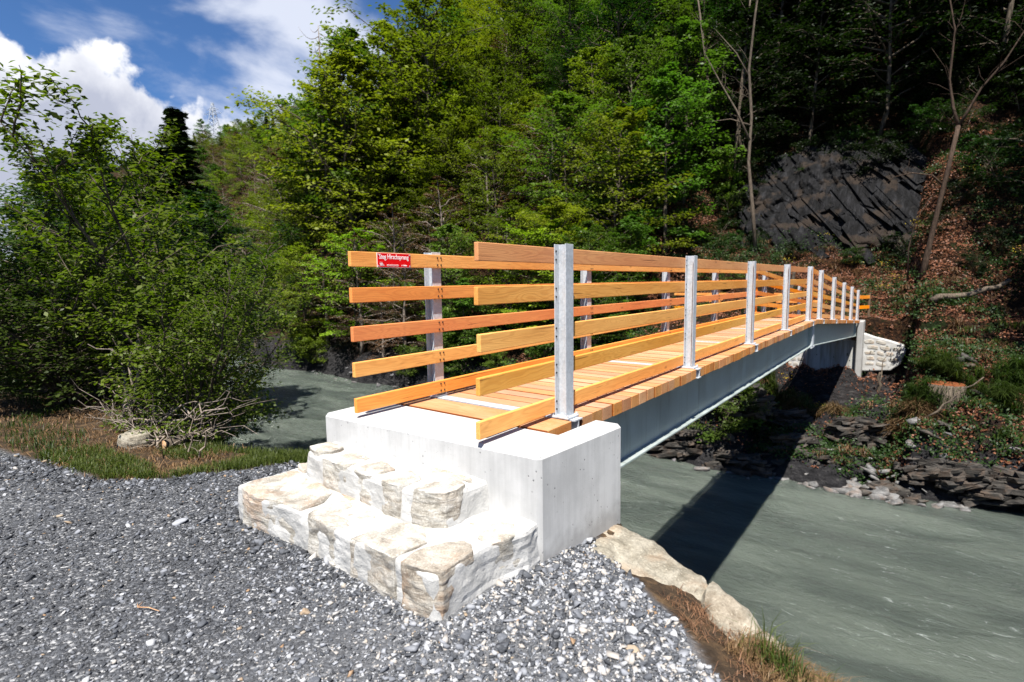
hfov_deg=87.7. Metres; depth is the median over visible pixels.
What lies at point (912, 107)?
hillside bush
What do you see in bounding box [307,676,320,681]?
stone
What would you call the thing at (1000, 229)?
hillside bush
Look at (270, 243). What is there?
twiggy tree
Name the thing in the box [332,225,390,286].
beech tree
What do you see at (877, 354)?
masonry wall
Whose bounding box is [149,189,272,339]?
leafy tree
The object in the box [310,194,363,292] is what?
twiggy tree
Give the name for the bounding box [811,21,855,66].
hillside bush
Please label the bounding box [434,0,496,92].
beech tree
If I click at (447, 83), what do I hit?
leafy tree
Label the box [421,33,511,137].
beech tree
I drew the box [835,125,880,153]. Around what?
hillside bush
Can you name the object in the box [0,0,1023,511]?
hillside
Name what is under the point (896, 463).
shore rock
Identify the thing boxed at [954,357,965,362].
shore rock
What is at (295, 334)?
hillside bush
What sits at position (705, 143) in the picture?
hillside bush
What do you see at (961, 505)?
shore rock
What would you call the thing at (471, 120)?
beech tree
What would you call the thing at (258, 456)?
grass
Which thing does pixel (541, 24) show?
leafy tree
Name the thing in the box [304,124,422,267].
beech tree
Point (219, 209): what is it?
leafy tree
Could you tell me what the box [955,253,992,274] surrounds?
hillside bush
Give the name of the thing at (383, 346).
twiggy tree
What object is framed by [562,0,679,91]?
leafy tree
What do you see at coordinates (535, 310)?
hillside bush
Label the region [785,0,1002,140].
leafy tree
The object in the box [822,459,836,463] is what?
shore rock
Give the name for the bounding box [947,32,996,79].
hillside bush
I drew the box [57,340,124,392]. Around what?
dead branch
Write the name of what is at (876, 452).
ground cover
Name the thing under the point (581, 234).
leafy tree
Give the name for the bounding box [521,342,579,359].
hillside bush
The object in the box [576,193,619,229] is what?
hillside bush
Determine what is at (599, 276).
leafy tree
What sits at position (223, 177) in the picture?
beech tree
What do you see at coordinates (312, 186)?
leafy tree
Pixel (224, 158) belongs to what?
twiggy tree
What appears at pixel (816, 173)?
cliff
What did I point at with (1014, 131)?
hillside bush
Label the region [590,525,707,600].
boulder
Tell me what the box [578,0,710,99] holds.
leafy tree
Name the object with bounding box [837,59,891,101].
hillside bush
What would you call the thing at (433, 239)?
twiggy tree
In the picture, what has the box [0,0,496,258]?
sky
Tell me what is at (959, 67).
hillside bush
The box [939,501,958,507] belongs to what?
shore rock
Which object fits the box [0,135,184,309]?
leafy tree
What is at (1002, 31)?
hillside bush
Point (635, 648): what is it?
stone
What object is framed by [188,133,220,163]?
beech tree
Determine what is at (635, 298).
hillside bush
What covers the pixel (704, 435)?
hillside bush
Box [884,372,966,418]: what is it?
grass
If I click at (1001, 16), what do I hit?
hillside bush
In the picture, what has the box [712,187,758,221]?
hillside bush
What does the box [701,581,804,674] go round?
boulder
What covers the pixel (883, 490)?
shore rock
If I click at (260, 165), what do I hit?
beech tree
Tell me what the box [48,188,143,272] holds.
leafy tree
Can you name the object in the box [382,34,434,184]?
spruce tree
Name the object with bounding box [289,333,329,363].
hillside bush
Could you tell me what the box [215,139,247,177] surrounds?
leafy tree
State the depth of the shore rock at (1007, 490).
13.44 m
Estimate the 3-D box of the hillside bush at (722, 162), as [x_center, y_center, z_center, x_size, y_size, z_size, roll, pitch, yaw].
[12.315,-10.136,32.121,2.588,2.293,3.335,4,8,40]
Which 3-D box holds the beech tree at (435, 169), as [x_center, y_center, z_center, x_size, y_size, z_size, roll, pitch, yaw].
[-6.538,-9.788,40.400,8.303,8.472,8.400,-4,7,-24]
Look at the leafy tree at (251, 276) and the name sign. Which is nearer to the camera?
the name sign
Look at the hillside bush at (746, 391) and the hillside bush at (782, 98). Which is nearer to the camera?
the hillside bush at (746, 391)
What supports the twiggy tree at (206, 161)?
on the hillside
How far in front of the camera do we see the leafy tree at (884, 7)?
32.40 m
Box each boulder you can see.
[117,428,152,448]
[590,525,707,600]
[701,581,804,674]
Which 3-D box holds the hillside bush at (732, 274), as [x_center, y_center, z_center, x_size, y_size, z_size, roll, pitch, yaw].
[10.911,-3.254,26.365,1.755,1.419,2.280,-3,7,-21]
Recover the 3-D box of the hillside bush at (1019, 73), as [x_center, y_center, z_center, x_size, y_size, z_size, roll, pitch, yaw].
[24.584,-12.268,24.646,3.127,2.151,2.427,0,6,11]
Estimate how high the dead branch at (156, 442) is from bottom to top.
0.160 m
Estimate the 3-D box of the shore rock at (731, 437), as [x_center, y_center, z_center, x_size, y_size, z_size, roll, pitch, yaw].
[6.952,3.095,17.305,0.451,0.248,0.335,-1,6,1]
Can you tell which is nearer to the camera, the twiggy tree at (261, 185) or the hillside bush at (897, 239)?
the hillside bush at (897, 239)
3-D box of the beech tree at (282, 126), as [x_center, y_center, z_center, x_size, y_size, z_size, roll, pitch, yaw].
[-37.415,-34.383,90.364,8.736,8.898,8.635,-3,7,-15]
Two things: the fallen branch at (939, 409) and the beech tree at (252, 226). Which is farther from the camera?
the beech tree at (252, 226)
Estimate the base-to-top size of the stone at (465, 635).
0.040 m
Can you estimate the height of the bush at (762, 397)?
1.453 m
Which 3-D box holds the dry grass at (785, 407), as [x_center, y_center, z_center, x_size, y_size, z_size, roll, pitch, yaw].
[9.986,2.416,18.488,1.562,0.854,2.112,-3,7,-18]
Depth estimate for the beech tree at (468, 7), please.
53.90 m
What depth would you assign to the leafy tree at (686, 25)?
31.03 m
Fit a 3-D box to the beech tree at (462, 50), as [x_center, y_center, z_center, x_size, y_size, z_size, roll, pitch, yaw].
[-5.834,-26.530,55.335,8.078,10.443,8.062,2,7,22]
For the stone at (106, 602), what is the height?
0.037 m
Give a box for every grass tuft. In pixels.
[719,608,784,662]
[750,615,813,679]
[760,641,845,681]
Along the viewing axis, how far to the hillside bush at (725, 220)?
29.84 m
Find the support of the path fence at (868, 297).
on the hillside
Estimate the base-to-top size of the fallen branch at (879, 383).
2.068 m
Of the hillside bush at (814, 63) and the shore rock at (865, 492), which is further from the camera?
the hillside bush at (814, 63)
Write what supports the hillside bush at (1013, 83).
on the hillside
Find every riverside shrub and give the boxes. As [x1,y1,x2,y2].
[0,56,286,410]
[0,143,212,395]
[0,179,304,344]
[0,180,208,381]
[0,201,247,358]
[0,244,192,408]
[3,259,302,433]
[38,229,280,445]
[100,251,313,447]
[107,336,254,446]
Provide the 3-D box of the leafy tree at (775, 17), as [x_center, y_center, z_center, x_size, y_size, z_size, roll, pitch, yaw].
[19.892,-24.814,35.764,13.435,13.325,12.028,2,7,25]
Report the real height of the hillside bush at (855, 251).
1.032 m
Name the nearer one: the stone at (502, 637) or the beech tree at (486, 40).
the stone at (502, 637)
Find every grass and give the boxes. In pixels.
[0,376,209,460]
[0,393,243,479]
[29,438,309,479]
[123,451,249,480]
[659,583,794,681]
[709,152,1023,478]
[718,626,861,681]
[742,416,784,431]
[757,286,1023,472]
[762,370,800,395]
[772,388,803,408]
[772,394,825,417]
[806,403,839,417]
[812,400,849,415]
[842,405,859,416]
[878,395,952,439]
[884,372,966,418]
[909,343,1001,382]
[949,370,1023,413]
[982,349,1023,390]
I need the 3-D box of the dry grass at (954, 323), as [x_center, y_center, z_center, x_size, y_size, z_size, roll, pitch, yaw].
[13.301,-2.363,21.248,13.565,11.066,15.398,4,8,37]
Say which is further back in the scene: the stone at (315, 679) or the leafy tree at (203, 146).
the leafy tree at (203, 146)
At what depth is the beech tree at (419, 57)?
46.17 m
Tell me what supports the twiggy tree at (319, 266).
on the hillside
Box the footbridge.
[348,242,860,467]
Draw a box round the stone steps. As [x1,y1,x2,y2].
[238,442,540,621]
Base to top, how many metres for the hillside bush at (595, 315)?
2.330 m
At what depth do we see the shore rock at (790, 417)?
17.97 m
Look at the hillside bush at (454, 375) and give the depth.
28.28 m
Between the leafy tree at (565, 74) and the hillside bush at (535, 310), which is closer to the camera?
the hillside bush at (535, 310)
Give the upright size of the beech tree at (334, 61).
17.889 m
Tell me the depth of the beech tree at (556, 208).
25.57 m
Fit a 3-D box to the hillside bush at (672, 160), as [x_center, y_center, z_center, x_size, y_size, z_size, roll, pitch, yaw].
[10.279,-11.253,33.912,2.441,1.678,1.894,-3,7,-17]
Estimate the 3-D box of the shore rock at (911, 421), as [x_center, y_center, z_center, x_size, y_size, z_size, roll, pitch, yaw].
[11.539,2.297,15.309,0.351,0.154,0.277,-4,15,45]
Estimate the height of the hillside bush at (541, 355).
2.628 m
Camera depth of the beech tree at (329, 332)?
34.22 m
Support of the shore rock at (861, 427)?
on the hillside
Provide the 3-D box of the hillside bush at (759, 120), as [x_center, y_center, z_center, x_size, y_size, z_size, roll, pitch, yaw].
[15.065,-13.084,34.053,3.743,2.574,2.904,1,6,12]
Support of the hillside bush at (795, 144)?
on the hillside
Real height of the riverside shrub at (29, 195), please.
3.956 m
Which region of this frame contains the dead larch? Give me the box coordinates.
[284,27,355,291]
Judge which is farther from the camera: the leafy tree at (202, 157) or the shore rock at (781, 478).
the leafy tree at (202, 157)
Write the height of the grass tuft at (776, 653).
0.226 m
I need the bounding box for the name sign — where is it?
[376,253,410,267]
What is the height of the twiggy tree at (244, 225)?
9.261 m
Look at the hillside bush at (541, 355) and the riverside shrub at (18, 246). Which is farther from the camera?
the hillside bush at (541, 355)
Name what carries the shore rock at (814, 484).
in the river
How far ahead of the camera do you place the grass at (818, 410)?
18.32 m
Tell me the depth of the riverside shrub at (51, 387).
6.98 m
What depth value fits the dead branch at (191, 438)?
5.11 m
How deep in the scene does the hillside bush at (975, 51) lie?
28.06 m
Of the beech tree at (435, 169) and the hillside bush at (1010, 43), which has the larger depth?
the beech tree at (435, 169)
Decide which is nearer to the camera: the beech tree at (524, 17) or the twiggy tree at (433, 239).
the twiggy tree at (433, 239)
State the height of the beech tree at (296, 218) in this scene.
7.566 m
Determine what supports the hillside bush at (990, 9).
on the hillside
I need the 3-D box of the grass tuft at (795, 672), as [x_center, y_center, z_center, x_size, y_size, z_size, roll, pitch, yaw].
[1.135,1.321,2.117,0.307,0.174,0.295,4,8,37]
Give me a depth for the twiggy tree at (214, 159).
117.25 m
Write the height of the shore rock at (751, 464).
1.083 m
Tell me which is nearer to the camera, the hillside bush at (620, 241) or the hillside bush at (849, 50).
the hillside bush at (620, 241)
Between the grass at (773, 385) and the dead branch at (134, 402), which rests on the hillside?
the grass at (773, 385)
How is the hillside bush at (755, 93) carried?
on the hillside
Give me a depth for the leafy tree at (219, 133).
159.34 m
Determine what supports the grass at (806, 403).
on the hillside
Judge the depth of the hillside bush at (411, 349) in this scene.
30.36 m
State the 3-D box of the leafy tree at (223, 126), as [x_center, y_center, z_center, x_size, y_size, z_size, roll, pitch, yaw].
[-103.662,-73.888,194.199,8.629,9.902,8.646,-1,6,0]
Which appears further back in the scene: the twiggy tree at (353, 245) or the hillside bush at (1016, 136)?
the twiggy tree at (353, 245)
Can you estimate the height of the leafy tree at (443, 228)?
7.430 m
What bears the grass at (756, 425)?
on the hillside
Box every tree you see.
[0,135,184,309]
[0,150,126,290]
[0,160,153,343]
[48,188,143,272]
[84,147,217,273]
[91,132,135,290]
[125,106,291,337]
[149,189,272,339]
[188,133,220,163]
[192,119,211,144]
[193,140,211,164]
[194,145,214,185]
[196,163,239,211]
[199,143,226,176]
[200,156,233,195]
[201,169,243,213]
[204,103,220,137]
[206,137,237,171]
[210,132,225,153]
[212,143,232,173]
[214,124,225,142]
[214,182,248,234]
[214,205,247,260]
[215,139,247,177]
[219,124,231,150]
[220,134,262,188]
[220,209,260,279]
[221,128,236,151]
[221,194,237,227]
[221,234,250,297]
[223,212,278,279]
[224,49,444,286]
[225,127,250,160]
[226,124,254,153]
[226,129,249,175]
[226,253,274,303]
[227,118,251,137]
[227,129,279,181]
[228,147,319,290]
[230,119,272,170]
[230,256,290,320]
[231,143,344,299]
[231,197,264,247]
[231,203,263,259]
[234,152,269,199]
[237,123,255,163]
[241,167,276,231]
[241,174,359,284]
[242,159,283,207]
[247,186,317,247]
[249,110,275,147]
[249,180,294,238]
[250,26,423,279]
[250,167,265,211]
[250,213,298,296]
[256,231,279,291]
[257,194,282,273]
[259,112,273,145]
[261,126,291,166]
[262,114,297,164]
[262,237,324,318]
[264,100,293,127]
[264,116,382,247]
[265,111,297,153]
[267,242,352,331]
[268,270,292,311]
[272,212,322,294]
[281,252,324,323]
[283,86,399,237]
[283,120,312,159]
[285,88,313,107]
[289,19,466,244]
[293,228,410,350]
[296,239,357,344]
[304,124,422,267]
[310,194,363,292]
[311,0,515,226]
[313,242,327,291]
[317,143,378,245]
[317,228,400,355]
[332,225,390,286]
[333,202,424,338]
[339,108,404,215]
[348,284,413,359]
[354,248,445,353]
[357,128,412,221]
[359,219,426,286]
[366,46,477,178]
[370,35,477,148]
[370,110,460,248]
[372,154,476,253]
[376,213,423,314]
[378,275,424,344]
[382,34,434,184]
[383,80,500,188]
[389,31,460,140]
[389,183,469,281]
[396,114,518,232]
[399,176,491,313]
[399,226,478,319]
[400,88,511,222]
[400,224,493,343]
[405,0,487,88]
[415,245,470,312]
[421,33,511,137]
[424,278,490,363]
[432,46,534,171]
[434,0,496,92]
[434,125,554,281]
[435,32,482,97]
[436,72,560,188]
[439,0,494,92]
[443,29,536,125]
[446,199,559,329]
[452,0,532,99]
[456,127,520,240]
[464,0,544,53]
[470,92,588,210]
[473,9,570,142]
[474,0,555,100]
[477,29,543,133]
[481,192,528,284]
[481,195,625,325]
[484,214,609,328]
[488,0,607,94]
[489,89,647,251]
[494,0,573,63]
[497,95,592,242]
[512,0,613,112]
[519,0,628,144]
[527,41,661,191]
[528,2,587,54]
[535,53,616,164]
[540,220,643,345]
[543,0,665,145]
[545,0,634,71]
[545,104,700,282]
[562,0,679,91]
[565,28,701,215]
[573,271,637,350]
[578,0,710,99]
[591,211,660,314]
[600,61,721,251]
[613,0,712,45]
[620,0,746,54]
[620,15,746,203]
[623,0,734,158]
[647,0,771,96]
[671,0,812,183]
[693,0,737,167]
[698,0,757,253]
[701,0,861,121]
[708,0,887,64]
[714,0,811,73]
[729,0,750,186]
[756,0,877,145]
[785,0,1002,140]
[789,0,933,75]
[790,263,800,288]
[851,0,963,34]
[886,0,1023,287]
[892,0,1023,92]
[894,0,1023,75]
[932,0,1002,12]
[978,66,1023,196]
[997,1,1023,11]
[1003,89,1023,252]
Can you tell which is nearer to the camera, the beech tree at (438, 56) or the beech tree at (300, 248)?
the beech tree at (300, 248)
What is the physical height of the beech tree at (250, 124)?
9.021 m
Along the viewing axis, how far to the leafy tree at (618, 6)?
35.81 m
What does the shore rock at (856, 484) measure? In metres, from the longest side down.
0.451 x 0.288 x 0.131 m
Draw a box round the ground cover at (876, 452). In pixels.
[521,131,1023,484]
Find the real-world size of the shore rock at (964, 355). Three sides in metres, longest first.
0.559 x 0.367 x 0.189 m
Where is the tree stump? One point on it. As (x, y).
(952, 390)
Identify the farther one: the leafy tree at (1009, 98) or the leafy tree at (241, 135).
the leafy tree at (241, 135)
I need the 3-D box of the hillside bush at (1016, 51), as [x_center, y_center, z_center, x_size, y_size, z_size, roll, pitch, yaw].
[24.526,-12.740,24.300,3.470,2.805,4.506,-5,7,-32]
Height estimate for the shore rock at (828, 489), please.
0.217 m
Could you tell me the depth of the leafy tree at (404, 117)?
41.35 m
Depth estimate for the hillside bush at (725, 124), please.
33.79 m
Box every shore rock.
[649,427,717,468]
[693,466,709,470]
[704,449,775,477]
[716,446,725,451]
[722,432,734,440]
[748,407,815,435]
[757,432,829,461]
[774,477,788,479]
[806,459,820,465]
[809,481,818,487]
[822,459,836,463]
[823,415,892,448]
[823,486,837,492]
[831,488,854,493]
[845,486,861,498]
[846,480,861,487]
[859,466,876,476]
[859,479,927,504]
[860,489,871,495]
[864,486,889,495]
[866,463,876,473]
[869,494,886,499]
[878,469,890,473]
[887,493,898,499]
[887,498,902,504]
[892,460,900,469]
[894,483,903,488]
[895,457,1001,492]
[906,417,920,424]
[906,439,915,448]
[917,429,941,439]
[932,503,943,508]
[937,420,951,427]
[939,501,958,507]
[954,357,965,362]
[958,464,1023,506]
[958,504,970,508]
[959,508,970,511]
[960,352,978,363]
[969,389,982,395]
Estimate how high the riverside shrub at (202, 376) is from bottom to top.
2.303 m
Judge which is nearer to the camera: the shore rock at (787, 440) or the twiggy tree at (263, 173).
the shore rock at (787, 440)
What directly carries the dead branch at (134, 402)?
in the brushwood
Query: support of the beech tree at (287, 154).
on the hillside
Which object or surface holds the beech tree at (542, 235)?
on the hillside
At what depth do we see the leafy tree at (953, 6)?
29.59 m
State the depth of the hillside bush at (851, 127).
30.02 m
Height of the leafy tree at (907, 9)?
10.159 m
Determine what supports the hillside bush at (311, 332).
on the hillside
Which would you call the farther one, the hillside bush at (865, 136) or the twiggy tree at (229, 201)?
the twiggy tree at (229, 201)
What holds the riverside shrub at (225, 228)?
on the ground at (708, 651)
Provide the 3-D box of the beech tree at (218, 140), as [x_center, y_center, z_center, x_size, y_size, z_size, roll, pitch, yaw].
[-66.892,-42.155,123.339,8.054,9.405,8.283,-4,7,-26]
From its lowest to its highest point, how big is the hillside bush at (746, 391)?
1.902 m
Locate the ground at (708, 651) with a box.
[0,301,777,681]
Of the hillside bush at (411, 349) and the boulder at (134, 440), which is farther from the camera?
the hillside bush at (411, 349)
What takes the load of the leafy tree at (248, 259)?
on the hillside
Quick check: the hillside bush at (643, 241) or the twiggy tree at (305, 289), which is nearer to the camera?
the hillside bush at (643, 241)
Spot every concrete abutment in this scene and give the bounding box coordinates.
[326,404,620,561]
[805,320,864,376]
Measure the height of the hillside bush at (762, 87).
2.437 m
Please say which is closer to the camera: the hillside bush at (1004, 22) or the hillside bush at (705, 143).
the hillside bush at (1004, 22)
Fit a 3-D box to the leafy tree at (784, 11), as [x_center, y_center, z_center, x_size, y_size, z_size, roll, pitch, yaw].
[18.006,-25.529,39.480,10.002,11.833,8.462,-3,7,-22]
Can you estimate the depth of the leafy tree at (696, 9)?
41.07 m
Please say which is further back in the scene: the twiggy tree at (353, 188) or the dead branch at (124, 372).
the twiggy tree at (353, 188)
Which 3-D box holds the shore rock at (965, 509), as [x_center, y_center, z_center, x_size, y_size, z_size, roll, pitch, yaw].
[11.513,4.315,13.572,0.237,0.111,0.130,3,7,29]
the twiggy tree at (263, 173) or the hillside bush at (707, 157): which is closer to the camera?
the hillside bush at (707, 157)
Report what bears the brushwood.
on the ground at (708, 651)
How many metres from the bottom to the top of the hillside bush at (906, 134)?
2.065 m
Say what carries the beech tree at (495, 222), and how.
on the hillside
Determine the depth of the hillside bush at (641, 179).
31.60 m
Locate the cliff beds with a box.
[735,137,927,264]
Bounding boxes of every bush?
[284,329,313,352]
[285,307,324,339]
[289,329,319,354]
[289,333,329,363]
[300,327,329,347]
[392,338,426,375]
[398,347,426,369]
[443,330,491,372]
[443,332,481,374]
[444,335,482,377]
[454,326,502,360]
[479,351,511,368]
[500,339,579,365]
[518,301,550,326]
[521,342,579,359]
[523,301,553,325]
[538,271,607,302]
[564,193,620,233]
[566,193,621,238]
[574,303,619,345]
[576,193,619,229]
[598,233,657,253]
[612,296,638,313]
[619,173,667,215]
[622,206,675,237]
[626,235,658,253]
[657,152,687,174]
[668,225,699,245]
[681,385,781,439]
[682,126,718,153]
[684,95,758,146]
[689,145,731,183]
[692,222,713,238]
[695,151,739,191]
[696,381,772,443]
[698,60,738,92]
[698,106,737,144]
[699,236,714,245]
[703,212,746,247]
[707,230,742,258]
[708,181,747,211]
[710,162,747,194]
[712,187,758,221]
[715,91,755,130]
[718,261,745,279]
[720,118,790,166]
[720,382,776,420]
[723,113,775,151]
[726,154,768,188]
[735,75,772,115]
[739,87,761,111]
[741,227,771,248]
[743,83,811,130]
[761,150,801,169]
[770,86,789,111]
[773,49,838,86]
[783,133,830,159]
[784,243,807,259]
[797,51,829,81]
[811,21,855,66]
[813,128,847,149]
[824,141,863,159]
[833,120,885,142]
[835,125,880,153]
[835,140,912,173]
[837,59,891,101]
[839,247,864,264]
[856,130,904,151]
[874,54,970,114]
[878,231,918,258]
[881,124,928,162]
[888,86,941,129]
[899,4,976,52]
[901,101,960,135]
[916,94,1003,139]
[918,17,1022,87]
[920,206,965,233]
[935,176,984,207]
[936,44,1006,101]
[939,130,1023,186]
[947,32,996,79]
[955,7,1004,55]
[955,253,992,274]
[957,12,1023,80]
[958,124,1023,171]
[963,34,1023,89]
[972,13,1023,54]
[975,225,1016,251]
[977,9,1023,39]
[979,42,1023,96]
[981,38,1023,87]
[985,45,1023,94]
[988,71,1023,112]
[992,118,1023,148]
[999,121,1023,138]
[1014,52,1023,89]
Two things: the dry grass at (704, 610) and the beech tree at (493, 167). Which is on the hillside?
the beech tree at (493, 167)
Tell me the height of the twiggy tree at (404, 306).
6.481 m
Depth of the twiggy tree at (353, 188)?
44.59 m
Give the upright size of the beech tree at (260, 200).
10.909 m
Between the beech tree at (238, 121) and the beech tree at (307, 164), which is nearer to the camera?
the beech tree at (307, 164)
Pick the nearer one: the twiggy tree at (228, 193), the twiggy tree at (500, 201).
the twiggy tree at (500, 201)
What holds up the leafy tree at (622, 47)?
on the hillside
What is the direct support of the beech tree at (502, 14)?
on the hillside
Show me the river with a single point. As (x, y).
(862, 589)
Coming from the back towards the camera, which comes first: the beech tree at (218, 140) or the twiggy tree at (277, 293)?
the beech tree at (218, 140)
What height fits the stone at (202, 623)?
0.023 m
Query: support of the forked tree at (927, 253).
on the hillside
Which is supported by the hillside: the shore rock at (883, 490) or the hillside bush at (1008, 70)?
the hillside bush at (1008, 70)
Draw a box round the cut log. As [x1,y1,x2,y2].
[161,433,196,448]
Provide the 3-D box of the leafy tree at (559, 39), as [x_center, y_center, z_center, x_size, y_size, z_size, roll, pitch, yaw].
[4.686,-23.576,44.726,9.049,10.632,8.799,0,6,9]
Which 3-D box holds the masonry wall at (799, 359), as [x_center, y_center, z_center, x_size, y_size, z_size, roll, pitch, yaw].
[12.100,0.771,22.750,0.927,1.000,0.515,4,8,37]
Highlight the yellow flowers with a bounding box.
[697,166,1023,403]
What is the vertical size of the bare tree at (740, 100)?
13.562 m
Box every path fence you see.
[674,292,824,313]
[859,293,870,316]
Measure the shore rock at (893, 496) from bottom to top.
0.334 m
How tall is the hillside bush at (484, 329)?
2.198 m
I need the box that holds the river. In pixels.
[210,347,1023,681]
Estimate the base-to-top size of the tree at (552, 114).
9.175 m
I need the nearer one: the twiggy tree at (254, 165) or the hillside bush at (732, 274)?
the hillside bush at (732, 274)
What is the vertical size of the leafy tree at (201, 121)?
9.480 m
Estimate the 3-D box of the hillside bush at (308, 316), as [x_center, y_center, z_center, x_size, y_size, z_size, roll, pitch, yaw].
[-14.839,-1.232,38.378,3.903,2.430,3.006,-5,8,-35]
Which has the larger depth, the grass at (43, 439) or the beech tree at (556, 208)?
the beech tree at (556, 208)
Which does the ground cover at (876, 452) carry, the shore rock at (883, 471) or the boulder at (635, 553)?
the shore rock at (883, 471)
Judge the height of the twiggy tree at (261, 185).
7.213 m
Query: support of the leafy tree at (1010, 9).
on the hillside
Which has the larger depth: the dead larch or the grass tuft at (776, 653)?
the dead larch
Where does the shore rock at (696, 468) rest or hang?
in the river
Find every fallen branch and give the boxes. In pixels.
[876,353,888,391]
[925,377,983,417]
[929,279,1010,303]
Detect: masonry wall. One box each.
[788,350,805,367]
[862,333,905,370]
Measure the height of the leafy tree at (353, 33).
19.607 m
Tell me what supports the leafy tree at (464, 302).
on the hillside
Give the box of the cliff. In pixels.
[738,150,919,251]
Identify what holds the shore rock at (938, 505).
in the river
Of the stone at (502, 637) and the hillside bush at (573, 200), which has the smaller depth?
the stone at (502, 637)
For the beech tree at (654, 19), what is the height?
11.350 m
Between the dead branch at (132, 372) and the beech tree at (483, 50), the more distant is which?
the beech tree at (483, 50)
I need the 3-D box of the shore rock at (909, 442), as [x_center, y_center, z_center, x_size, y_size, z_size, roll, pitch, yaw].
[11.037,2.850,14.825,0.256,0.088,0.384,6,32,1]
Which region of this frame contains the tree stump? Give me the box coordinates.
[926,381,966,418]
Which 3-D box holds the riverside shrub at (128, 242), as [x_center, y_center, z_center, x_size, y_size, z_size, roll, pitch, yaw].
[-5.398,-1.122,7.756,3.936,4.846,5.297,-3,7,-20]
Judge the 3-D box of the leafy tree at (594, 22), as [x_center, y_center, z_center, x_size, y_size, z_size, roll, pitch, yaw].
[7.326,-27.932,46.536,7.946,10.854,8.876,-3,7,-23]
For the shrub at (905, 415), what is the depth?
15.86 m
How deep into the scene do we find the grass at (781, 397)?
19.31 m
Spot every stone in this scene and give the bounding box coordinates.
[99,599,114,605]
[172,517,188,525]
[196,619,206,627]
[300,608,310,614]
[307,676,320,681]
[460,629,471,641]
[497,633,507,641]
[573,609,583,618]
[625,626,638,635]
[626,645,639,652]
[670,628,677,637]
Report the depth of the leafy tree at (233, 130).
128.42 m
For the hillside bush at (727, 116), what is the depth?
33.04 m
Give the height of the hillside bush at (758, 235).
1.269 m
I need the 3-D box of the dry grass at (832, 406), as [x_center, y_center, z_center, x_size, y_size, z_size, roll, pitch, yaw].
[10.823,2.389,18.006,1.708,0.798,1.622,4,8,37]
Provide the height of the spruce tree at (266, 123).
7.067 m
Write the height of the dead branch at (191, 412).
0.614 m
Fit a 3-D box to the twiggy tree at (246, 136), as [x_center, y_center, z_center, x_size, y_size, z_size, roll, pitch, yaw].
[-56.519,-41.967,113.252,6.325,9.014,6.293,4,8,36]
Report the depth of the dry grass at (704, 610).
2.54 m
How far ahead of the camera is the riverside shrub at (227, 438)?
7.69 m
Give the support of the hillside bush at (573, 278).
on the hillside
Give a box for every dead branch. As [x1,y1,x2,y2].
[49,315,124,388]
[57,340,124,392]
[88,335,159,426]
[111,360,130,419]
[112,337,159,419]
[131,393,242,424]
[133,426,165,448]
[144,391,274,439]
[188,406,209,453]
[191,420,213,459]
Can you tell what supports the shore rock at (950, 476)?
on the hillside
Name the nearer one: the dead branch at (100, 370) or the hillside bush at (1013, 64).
the dead branch at (100, 370)
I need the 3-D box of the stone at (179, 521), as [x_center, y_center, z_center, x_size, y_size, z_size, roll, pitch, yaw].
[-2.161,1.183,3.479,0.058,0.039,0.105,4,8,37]
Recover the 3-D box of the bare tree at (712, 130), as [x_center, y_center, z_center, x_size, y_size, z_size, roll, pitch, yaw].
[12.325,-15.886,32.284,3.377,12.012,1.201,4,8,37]
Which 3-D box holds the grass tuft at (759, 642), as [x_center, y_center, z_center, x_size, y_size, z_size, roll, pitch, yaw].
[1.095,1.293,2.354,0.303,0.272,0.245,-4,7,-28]
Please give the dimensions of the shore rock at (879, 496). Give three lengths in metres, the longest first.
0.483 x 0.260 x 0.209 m
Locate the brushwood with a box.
[71,374,256,454]
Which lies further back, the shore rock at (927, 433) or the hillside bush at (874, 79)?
the hillside bush at (874, 79)
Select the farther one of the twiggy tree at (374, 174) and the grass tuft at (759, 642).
the twiggy tree at (374, 174)
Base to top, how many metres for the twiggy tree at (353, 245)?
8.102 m
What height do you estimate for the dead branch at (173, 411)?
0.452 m
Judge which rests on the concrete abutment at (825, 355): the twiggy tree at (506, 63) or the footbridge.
the footbridge
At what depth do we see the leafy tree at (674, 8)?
33.70 m
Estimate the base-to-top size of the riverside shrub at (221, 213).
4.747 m
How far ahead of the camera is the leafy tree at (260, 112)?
119.80 m
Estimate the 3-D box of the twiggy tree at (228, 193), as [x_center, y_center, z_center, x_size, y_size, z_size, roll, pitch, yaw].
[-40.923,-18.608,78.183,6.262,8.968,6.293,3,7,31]
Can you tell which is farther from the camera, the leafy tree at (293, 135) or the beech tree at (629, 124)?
the leafy tree at (293, 135)
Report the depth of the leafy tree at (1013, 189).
20.24 m
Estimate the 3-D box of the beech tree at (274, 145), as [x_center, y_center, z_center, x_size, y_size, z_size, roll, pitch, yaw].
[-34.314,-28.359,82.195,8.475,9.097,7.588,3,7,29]
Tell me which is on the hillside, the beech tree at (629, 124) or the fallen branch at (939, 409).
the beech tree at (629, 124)
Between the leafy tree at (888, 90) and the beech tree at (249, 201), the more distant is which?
the beech tree at (249, 201)

